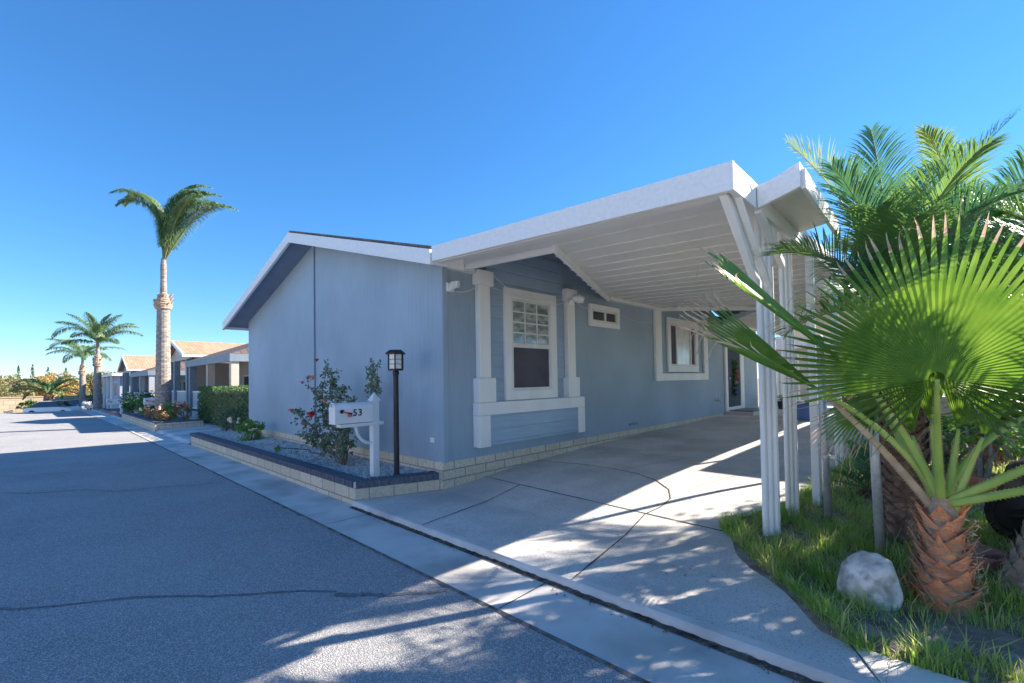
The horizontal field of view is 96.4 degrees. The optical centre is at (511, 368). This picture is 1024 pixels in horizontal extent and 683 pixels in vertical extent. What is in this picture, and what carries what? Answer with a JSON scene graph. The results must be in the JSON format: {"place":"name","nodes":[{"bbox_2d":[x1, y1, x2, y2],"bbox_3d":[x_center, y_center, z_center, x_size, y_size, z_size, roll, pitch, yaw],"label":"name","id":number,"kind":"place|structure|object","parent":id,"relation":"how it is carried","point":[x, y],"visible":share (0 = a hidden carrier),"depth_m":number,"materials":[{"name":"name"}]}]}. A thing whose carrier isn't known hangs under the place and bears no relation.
{"place":"outdoors","nodes":[
{"label":"outdoors","id":0,"kind":"place"},
{"bbox_2d":[97,408,195,419],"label":"sidewalk","id":1,"kind":"structure","parent":0,"point":[191,417],"depth_m":22.64,"materials":[{"name":"concrete"}]},
{"bbox_2d":[86,389,102,400],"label":"round bush","id":2,"kind":"object","parent":1,"relation":"on","point":[89,397],"visible":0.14,"depth_m":46.98,"materials":[{"name":"green plant"}]},
{"bbox_2d":[50,312,142,409],"bbox_3d":[-31.045,-0.644,34.080,7.096,7.355,3.664,-1,-1,1],"label":"queen palm","id":3,"kind":"object","parent":1,"relation":"on","point":[97,333],"visible":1,"depth_m":34.04,"materials":[{"name":"green plant"}]},
{"bbox_2d":[105,396,122,413],"bbox_3d":[-20.350,1.942,23.470,0.201,1.081,0.740,-2,-2,44],"label":"mailbox","id":4,"kind":"object","parent":1,"relation":"on","point":[112,402],"visible":0.79,"depth_m":23.45,"materials":[{"name":"metal"}]},
{"bbox_2d":[118,390,154,412],"bbox_3d":[-18.486,1.702,22.675,1.975,1.454,1.614,-2,-2,44],"label":"round bush","id":5,"kind":"object","parent":1,"relation":"on","point":[131,405],"visible":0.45,"depth_m":22.66,"materials":[{"name":"green plant"}]},
{"bbox_2d":[117,355,228,408],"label":"porch house","id":6,"kind":"structure","parent":0,"point":[141,369],"depth_m":32.78,"materials":[{"name":"beige"}]},
{"bbox_2d":[161,423,232,440],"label":"neighbour driveway","id":7,"kind":"structure","parent":0,"point":[184,432],"depth_m":14.95,"materials":[{"name":"concrete"}]},
{"bbox_2d":[197,385,248,429],"bbox_3d":[-9.818,1.323,16.335,6.458,1.515,1.266,-2,-2,44],"label":"clipped hedge","id":8,"kind":"object","parent":7,"relation":"on","point":[212,400],"visible":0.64,"depth_m":15.87,"materials":[{"name":"green plant"}]},
{"bbox_2d":[212,405,237,431],"bbox_3d":[-8.809,1.530,14.108,0.672,0.816,0.681,-2,-2,44],"label":"leggy shrub","id":9,"kind":"object","parent":7,"relation":"on","point":[225,426],"visible":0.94,"depth_m":14.09,"materials":[{"name":"green plant"}]},
{"bbox_2d":[170,340,248,416],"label":"porch house","id":10,"kind":"structure","parent":0,"point":[205,365],"depth_m":22.62,"materials":[{"name":"beige"}]},
{"bbox_2d":[244,375,248,385],"bbox_3d":[-14.654,0.898,25.306,0.900,1.100,0.055,-2,-2,44],"label":"window","id":11,"kind":"structure","parent":10,"relation":"in","point":[246,377],"depth_m":25.27,"materials":[{"name":"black glass"}]},
{"bbox_2d":[0,410,641,682],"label":"road","id":12,"kind":"structure","parent":0,"point":[174,535],"depth_m":3.41,"materials":[{"name":"grey asphalt"}]},
{"bbox_2d":[23,400,89,412],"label":"parked car","id":13,"kind":"object","parent":12,"relation":"on","point":[50,406],"visible":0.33,"depth_m":40.38,"materials":[{"name":"white paint"}]},
{"bbox_2d":[70,399,105,409],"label":"parked car","id":14,"kind":"object","parent":12,"relation":"on","point":[75,401],"visible":0.06,"depth_m":45.21,"materials":[{"name":"metal"}]},
{"bbox_2d":[0,462,446,609],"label":"road crack","id":15,"kind":"object","parent":12,"relation":"on","point":[387,595],"visible":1,"depth_m":3.35,"materials":[{"name":"black asphalt"}]},
{"bbox_2d":[117,425,650,682],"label":"road edge tar","id":16,"kind":"object","parent":12,"relation":"on","point":[513,618],"visible":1,"depth_m":3.25,"materials":[{"name":"black asphalt"}]},
{"bbox_2d":[186,378,758,508],"bbox_3d":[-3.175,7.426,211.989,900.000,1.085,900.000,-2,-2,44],"label":"ground","id":17,"kind":"structure","parent":0,"point":[758,397],"depth_m":52.28,"materials":[{"name":"grey concrete"}]},
{"bbox_2d":[0,373,39,396],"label":"broadleaf tree","id":18,"kind":"object","parent":17,"relation":"on","point":[7,383],"visible":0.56,"depth_m":50.98,"materials":[{"name":"yellow plant"}]},
{"bbox_2d":[15,399,37,409],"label":"round bush","id":19,"kind":"object","parent":17,"relation":"on","point":[29,403],"visible":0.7,"depth_m":43.77,"materials":[{"name":"green plant"}]},
{"bbox_2d":[30,364,34,377],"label":"cypress","id":20,"kind":"object","parent":17,"relation":"on","point":[32,371],"visible":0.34,"depth_m":62.14,"materials":[{"name":"green plant"}]},
{"bbox_2d":[1,375,92,400],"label":"date palm","id":21,"kind":"object","parent":17,"relation":"on","point":[48,388],"visible":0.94,"depth_m":41.86,"materials":[{"name":"green plant"}]},
{"bbox_2d":[0,395,102,412],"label":"boundary wall","id":22,"kind":"structure","parent":17,"relation":"on","point":[8,404],"depth_m":44.09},
{"bbox_2d":[24,371,89,396],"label":"broadleaf tree","id":23,"kind":"object","parent":17,"relation":"on","point":[48,377],"visible":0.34,"depth_m":55.05,"materials":[{"name":"yellow plant"}]},
{"bbox_2d":[45,338,127,405],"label":"queen palm","id":24,"kind":"object","parent":17,"relation":"on","point":[86,351],"visible":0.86,"depth_m":42.17,"materials":[{"name":"green plant"}]},
{"bbox_2d":[74,371,115,394],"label":"broadleaf tree","id":25,"kind":"object","parent":17,"relation":"on","point":[89,378],"visible":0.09,"depth_m":58.07,"materials":[{"name":"yellow plant"}]},
{"bbox_2d":[101,372,129,407],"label":"lavender house","id":26,"kind":"structure","parent":17,"relation":"on","point":[112,385],"depth_m":39.93,"materials":[{"name":"paint"}]},
{"bbox_2d":[114,382,116,396],"bbox_3d":[-34.312,1.773,39.630,1.500,1.300,0.057,-2,-2,44],"label":"window","id":27,"kind":"structure","parent":26,"relation":"in","point":[115,383],"depth_m":39.41,"materials":[{"name":"grey glass"}]},
{"bbox_2d":[101,408,137,416],"bbox_3d":[-23.321,2.647,27.432,10.220,0.321,1.260,-2,-2,44],"label":"brick planter","id":28,"kind":"object","parent":17,"relation":"on","point":[115,411],"visible":0.34,"depth_m":27.58,"materials":[{"name":"stone"}]},
{"bbox_2d":[123,397,137,412],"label":"round bush","id":29,"kind":"object","parent":28,"relation":"on","point":[124,401],"visible":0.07,"depth_m":25.98,"materials":[{"name":"green plant"}]},
{"bbox_2d":[121,412,202,431],"bbox_3d":[-14.829,2.140,19.109,9.020,0.405,1.390,-2,-2,44],"label":"brick planter","id":30,"kind":"object","parent":17,"relation":"on","point":[148,423],"visible":0.75,"depth_m":16.32,"materials":[{"name":"stone"}]},
{"bbox_2d":[127,396,154,415],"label":"round bush","id":31,"kind":"object","parent":30,"relation":"on","point":[139,403],"visible":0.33,"depth_m":19.63,"materials":[{"name":"green plant"}]},
{"bbox_2d":[139,405,152,417],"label":"bedding plant","id":32,"kind":"object","parent":30,"relation":"in","point":[141,410],"visible":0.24,"depth_m":18.67,"materials":[{"name":"green plant"}]},
{"bbox_2d":[143,398,154,405],"bbox_3d":[-14.914,1.609,19.174,0.231,1.061,0.840,-2,-2,44],"label":"mailbox","id":33,"kind":"object","parent":30,"relation":"on","point":[148,401],"visible":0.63,"depth_m":18.97,"materials":[{"name":"metal"}]},
{"bbox_2d":[144,405,153,417],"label":"bedding plant","id":34,"kind":"object","parent":30,"relation":"in","point":[145,406],"visible":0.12,"depth_m":17.97,"materials":[{"name":"red plant"}]},
{"bbox_2d":[143,405,159,420],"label":"bedding plant","id":35,"kind":"object","parent":30,"relation":"in","point":[148,414],"visible":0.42,"depth_m":17.17,"materials":[{"name":"orange plant"}]},
{"bbox_2d":[153,406,172,420],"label":"bedding plant","id":36,"kind":"object","parent":30,"relation":"on","point":[161,411],"visible":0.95,"depth_m":16.18,"materials":[{"name":"yellow plant"}]},
{"bbox_2d":[158,402,178,420],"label":"bedding plant","id":37,"kind":"object","parent":30,"relation":"on","point":[167,408],"visible":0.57,"depth_m":16.78,"materials":[{"name":"green plant"}]},
{"bbox_2d":[108,184,237,420],"bbox_3d":[-13.038,-2.608,17.683,4.577,9.259,1.762,-1,-1,2],"label":"queen palm","id":38,"kind":"object","parent":30,"relation":"on","point":[170,225],"visible":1,"depth_m":17.64,"materials":[{"name":"green plant"}]},
{"bbox_2d":[172,400,194,419],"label":"bedding plant","id":39,"kind":"object","parent":30,"relation":"in","point":[186,409],"visible":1,"depth_m":16.74,"materials":[{"name":"red plant"}]},
{"bbox_2d":[190,432,441,503],"bbox_3d":[-4.747,1.735,9.277,9.553,0.339,1.152,-2,-2,44],"label":"brick planter","id":40,"kind":"object","parent":17,"relation":"on","point":[345,487],"visible":1,"depth_m":6.54,"materials":[{"name":"cream brick"},{"name":"dark brick cap"},{"name":"mortar"}]},
{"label":"gravel bed","id":41,"kind":"structure","parent":40,"relation":"in","visible":0},
{"bbox_2d":[227,416,240,430],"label":"flowering plant","id":42,"kind":"object","parent":41,"relation":"on","point":[229,419],"visible":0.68,"depth_m":12.53,"materials":[{"name":"green plant"}]},
{"bbox_2d":[234,418,264,440],"bbox_3d":[-6.032,1.437,10.610,0.842,0.633,0.611,-2,-2,44],"label":"green shrub","id":43,"kind":"object","parent":41,"relation":"on","point":[249,424],"visible":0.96,"depth_m":10.57,"materials":[{"name":"green plant"}]},
{"bbox_2d":[205,430,426,478],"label":"gravel","id":44,"kind":"structure","parent":41,"relation":"on","point":[269,444],"depth_m":8.05,"materials":[{"name":"grey gravel"}]},
{"bbox_2d":[278,445,323,454],"bbox_3d":[-4.178,1.570,8.914,2.105,0.017,0.213,-2,-2,39],"label":"drip hose","id":45,"kind":"object","parent":44,"relation":"on","point":[300,449],"visible":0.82,"depth_m":8.90,"materials":[{"name":"rubber"}]},
{"bbox_2d":[385,350,405,474],"bbox_3d":[-1.595,0.625,6.306,0.276,1.770,0.298,-2,-2,44],"label":"lamp post","id":46,"kind":"object","parent":44,"relation":"on","point":[395,362],"visible":0.94,"depth_m":6.27,"materials":[{"name":"black metal"}]},
{"bbox_2d":[288,359,359,465],"bbox_3d":[-3.178,0.698,7.573,2.068,1.738,0.590,-2,-2,38],"label":"rose bush","id":47,"kind":"object","parent":41,"relation":"on","point":[340,448],"visible":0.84,"depth_m":7.42,"materials":[{"name":"green plant"}]},
{"bbox_2d":[329,392,383,476],"bbox_3d":[-2.083,0.922,6.164,0.201,1.206,0.740,-2,-2,44],"label":"mailbox","id":48,"kind":"object","parent":41,"relation":"on","point":[356,415],"visible":0.98,"depth_m":6.20,"materials":[{"name":"metal"}]},
{"bbox_2d":[329,403,336,424],"bbox_3d":[-2.336,0.583,5.931,0.182,0.282,0.049,-2,-2,44],"label":"door","id":49,"kind":"structure","parent":48,"relation":"in","point":[332,407],"depth_m":5.92,"materials":[{"name":"metal"}]},
{"bbox_2d":[364,358,382,466],"bbox_3d":[-2.142,0.678,7.084,0.267,1.697,0.400,0,-2,-22],"label":"rose bush","id":50,"kind":"object","parent":41,"relation":"on","point":[375,376],"visible":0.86,"depth_m":7.05,"materials":[{"name":"green plant"}]},
{"bbox_2d":[80,409,874,682],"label":"gutter","id":51,"kind":"object","parent":17,"relation":"on","point":[644,650],"visible":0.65,"depth_m":3.23,"materials":[{"name":"concrete"}]},
{"bbox_2d":[81,400,92,409],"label":"round bush","id":52,"kind":"object","parent":51,"relation":"on","point":[85,403],"visible":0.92,"depth_m":36.98,"materials":[{"name":"plant"}]},
{"bbox_2d":[198,458,544,607],"bbox_3d":[-3.241,1.764,6.526,14.645,0.013,0.522,-2,-2,44],"label":"gutter joint","id":53,"kind":"object","parent":51,"relation":"on","point":[499,607],"visible":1,"depth_m":3.36,"materials":[{"name":"grey concrete"}]},
{"bbox_2d":[360,437,800,682],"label":"leaf litter","id":54,"kind":"object","parent":51,"relation":"on","point":[795,676],"visible":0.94,"depth_m":3.00,"materials":[{"name":"brown plant"}]},
{"bbox_2d":[349,506,822,682],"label":"gutter grime","id":55,"kind":"object","parent":51,"relation":"on","point":[748,658],"visible":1,"depth_m":3.06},
{"bbox_2d":[854,645,968,682],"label":"kerb","id":56,"kind":"structure","parent":51,"relation":"on","point":[882,667],"depth_m":2.27,"materials":[{"name":"concrete"}]},
{"bbox_2d":[222,231,757,489],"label":"blue house","id":57,"kind":"structure","parent":17,"relation":"on","point":[508,365],"depth_m":8.15,"materials":[{"name":"blue paint"}]},
{"bbox_2d":[502,287,557,400],"bbox_3d":[0.326,-0.394,7.650,0.062,1.790,1.290,-2,-2,44],"label":"window","id":58,"kind":"structure","parent":57,"relation":"in","point":[529,329],"depth_m":7.61,"materials":[{"name":"white metal"}]},
{"bbox_2d":[588,303,619,329],"bbox_3d":[1.874,-1.053,9.302,0.062,0.440,1.110,-2,-2,44],"label":"window","id":59,"kind":"structure","parent":57,"relation":"in","point":[601,316],"depth_m":9.26,"materials":[{"name":"white metal"}]},
{"bbox_2d":[666,317,698,371],"bbox_3d":[4.464,-0.600,11.955,0.062,1.360,1.830,-2,-2,44],"label":"window","id":60,"kind":"structure","parent":57,"relation":"in","point":[683,337],"depth_m":11.91,"materials":[{"name":"white metal"}]},
{"bbox_2d":[723,337,744,411],"bbox_3d":[7.117,0.193,14.633,0.113,2.340,1.680,-2,-2,44],"label":"door","id":61,"kind":"structure","parent":57,"relation":"in","point":[732,402],"depth_m":14.47,"materials":[{"name":"metal"}]},
{"bbox_2d":[731,359,739,395],"bbox_3d":[7.090,0.303,14.528,0.186,1.202,0.561,-2,-2,44],"label":"door wreath","id":62,"kind":"object","parent":57,"relation":"attached to","point":[735,380],"depth_m":14.49,"materials":[{"name":"green plant"}]},
{"bbox_2d":[0,0,1023,380],"label":"sky","id":63,"kind":"structure","parent":0,"point":[421,122],"materials":[{"name":"blue"}]},
{"bbox_2d":[360,401,879,682],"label":"driveway","id":64,"kind":"structure","parent":0,"point":[737,595],"depth_m":4.90,"materials":[{"name":"concrete"}]},
{"bbox_2d":[423,436,848,577],"bbox_3d":[1.934,1.503,6.474,3.920,0.241,6.409,-2,-2,44],"label":"driveway joint","id":65,"kind":"object","parent":64,"relation":"on","point":[611,505],"visible":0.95,"depth_m":5.14,"materials":[{"name":"grey concrete"}]},
{"bbox_2d":[432,160,867,535],"bbox_3d":[7.135,0.046,11.622,4.405,3.200,19.820,-2,-2,44],"label":"carport","id":66,"kind":"object","parent":64,"relation":"on","point":[643,244],"visible":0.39,"depth_m":4.53,"materials":[{"name":"white metal"}]},
{"bbox_2d":[725,407,759,415],"bbox_3d":[7.715,1.353,14.656,0.800,0.162,2.600,-2,-2,44],"label":"doorstep","id":67,"kind":"object","parent":64,"relation":"on","point":[751,411],"visible":0.68,"depth_m":13.84,"materials":[{"name":"grey concrete"}]},
{"bbox_2d":[777,394,782,408],"bbox_3d":[9.350,1.128,15.859,0.388,0.527,0.374,-2,-2,44],"label":"plant pot","id":68,"kind":"object","parent":64,"relation":"on","point":[780,404],"visible":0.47,"depth_m":15.79,"materials":[{"name":"black"}]},
{"bbox_2d":[777,354,803,400],"bbox_3d":[10.317,0.424,17.198,1.050,1.940,0.060,-2,-2,44],"label":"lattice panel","id":69,"kind":"object","parent":64,"relation":"on","point":[781,383],"visible":0.1,"depth_m":17.29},
{"bbox_2d":[797,401,819,420],"bbox_3d":[7.787,1.105,12.081,0.760,0.470,0.460,-2,-2,44],"label":"storage crate","id":70,"kind":"object","parent":64,"relation":"on","point":[803,413],"visible":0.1,"depth_m":11.97,"materials":[{"name":"blue plastic"}]},
{"bbox_2d":[775,337,861,400],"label":"shed","id":71,"kind":"structure","parent":64,"relation":"on","point":[778,348],"depth_m":20.75,"materials":[{"name":"beige"}]},
{"bbox_2d":[826,387,856,401],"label":"leafy bush","id":72,"kind":"object","parent":64,"relation":"on","point":[844,400],"visible":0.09,"depth_m":12.75,"materials":[{"name":"green plant"}]},
{"bbox_2d":[716,393,1023,682],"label":"yard","id":73,"kind":"structure","parent":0,"point":[985,633],"depth_m":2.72,"materials":[{"name":"green plant"}]},
{"bbox_2d":[716,442,880,654],"bbox_3d":[3.958,1.408,5.880,1.331,0.369,8.125,-2,-2,40],"label":"grass edge","id":74,"kind":"object","parent":73,"relation":"on","point":[851,637],"depth_m":3.20,"materials":[{"name":"green plant"}]},
{"bbox_2d":[816,335,836,519],"bbox_3d":[3.000,0.621,4.357,0.143,1.900,0.084,-2,-2,44],"label":"steel pole","id":75,"kind":"object","parent":73,"relation":"on","point":[826,483],"visible":0.62,"depth_m":4.34,"materials":[{"name":"grey metal"}]},
{"bbox_2d":[676,196,1023,616],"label":"fan palm","id":76,"kind":"object","parent":73,"relation":"on","point":[926,344],"visible":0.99,"depth_m":2.77,"materials":[{"name":"green plant"}]},
{"bbox_2d":[806,439,929,498],"bbox_3d":[3.851,1.125,4.934,1.053,0.824,1.002,-2,-2,44],"label":"feather palm","id":77,"kind":"object","parent":73,"relation":"on","point":[866,474],"visible":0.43,"depth_m":4.94,"materials":[{"name":"green plant"}]},
{"bbox_2d":[837,550,902,610],"bbox_3d":[2.352,1.426,3.009,0.342,0.432,0.324,-2,-2,44],"label":"boulder","id":78,"kind":"object","parent":73,"relation":"on","point":[866,570],"visible":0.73,"depth_m":2.90,"materials":[{"name":"grey stone"}]},
{"bbox_2d":[866,391,885,556],"bbox_3d":[2.880,0.705,3.636,0.103,1.801,0.072,-2,-2,44],"label":"steel pole","id":79,"kind":"object","parent":73,"relation":"on","point":[877,500],"visible":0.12,"depth_m":3.60,"materials":[{"name":"grey metal"}]},
{"bbox_2d":[758,105,1023,544],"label":"feather palm","id":80,"kind":"object","parent":73,"relation":"on","point":[890,213],"visible":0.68,"depth_m":3.39,"materials":[{"name":"green plant"}]},
{"bbox_2d":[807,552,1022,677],"bbox_3d":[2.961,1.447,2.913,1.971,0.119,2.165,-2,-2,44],"label":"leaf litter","id":81,"kind":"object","parent":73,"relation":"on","point":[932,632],"visible":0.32,"depth_m":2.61,"materials":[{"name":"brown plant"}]},
{"bbox_2d":[825,123,1023,469],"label":"feather palm","id":82,"kind":"object","parent":73,"relation":"on","point":[927,137],"visible":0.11,"depth_m":5.72,"materials":[{"name":"green plant"}]},
{"bbox_2d":[845,173,1023,601],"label":"feather palm","id":83,"kind":"object","parent":73,"relation":"on","point":[1015,556],"visible":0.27,"depth_m":3.07,"materials":[{"name":"green plant"}]},
{"bbox_2d":[929,415,978,479],"bbox_3d":[5.045,0.976,5.377,0.646,0.875,0.708,-2,-2,44],"label":"leafy bush","id":84,"kind":"object","parent":73,"relation":"on","point":[948,436],"visible":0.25,"depth_m":5.26,"materials":[{"name":"green plant"}]},
{"bbox_2d":[926,396,1023,452],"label":"garden wall","id":85,"kind":"structure","parent":73,"relation":"on","point":[944,403],"depth_m":7.71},
{"bbox_2d":[969,555,999,571],"bbox_3d":[3.316,1.387,3.277,0.150,0.088,0.194,-1,-1,-14],"label":"paver","id":86,"kind":"object","parent":73,"relation":"on","point":[993,563],"visible":0.33,"depth_m":3.19,"materials":[{"name":"grey stone"}]},
{"bbox_2d":[947,178,1023,297],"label":"broadleaf tree","id":87,"kind":"object","parent":73,"relation":"on","point":[994,214],"visible":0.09,"depth_m":4.58,"materials":[{"name":"green plant"}]},
{"bbox_2d":[948,413,1023,456],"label":"leafy bush","id":88,"kind":"object","parent":73,"relation":"on","point":[1015,436],"visible":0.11,"depth_m":5.62,"materials":[{"name":"green plant"}]},
{"bbox_2d":[966,541,1007,559],"bbox_3d":[3.522,1.379,3.468,0.220,0.060,0.276,-1,-1,1],"label":"paver","id":89,"kind":"object","parent":73,"relation":"on","point":[995,553],"visible":0.26,"depth_m":3.37,"materials":[{"name":"grey stone"}]},
{"bbox_2d":[960,420,1018,494],"bbox_3d":[4.922,0.925,4.784,0.520,0.886,0.578,-2,-2,44],"label":"leafy bush","id":90,"kind":"object","parent":73,"relation":"on","point":[981,473],"visible":0.51,"depth_m":4.73,"materials":[{"name":"plant"}]},
{"bbox_2d":[998,557,1007,567],"bbox_3d":[3.582,1.377,3.048,0.160,0.080,0.457,0,-2,-23],"label":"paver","id":91,"kind":"object","parent":73,"relation":"on","point":[1002,560],"visible":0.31,"depth_m":3.22,"materials":[{"name":"grey stone"}]},
{"bbox_2d":[984,457,1023,540],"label":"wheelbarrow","id":92,"kind":"object","parent":73,"relation":"on","point":[1006,515],"visible":0.79,"depth_m":3.67,"materials":[{"name":"metal"}]},
{"bbox_2d":[996,438,1013,458],"bbox_3d":[5.290,0.599,5.151,0.040,0.676,0.964,-1,-1,21],"label":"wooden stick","id":93,"kind":"object","parent":73,"relation":"on","point":[1007,452],"visible":0.24,"depth_m":4.76,"materials":[{"name":"grey wood"}]},
{"bbox_2d":[990,233,1023,304],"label":"broadleaf tree","id":94,"kind":"object","parent":73,"relation":"on","point":[1022,282],"visible":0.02,"depth_m":6.01,"materials":[{"name":"green plant"}]}
]}

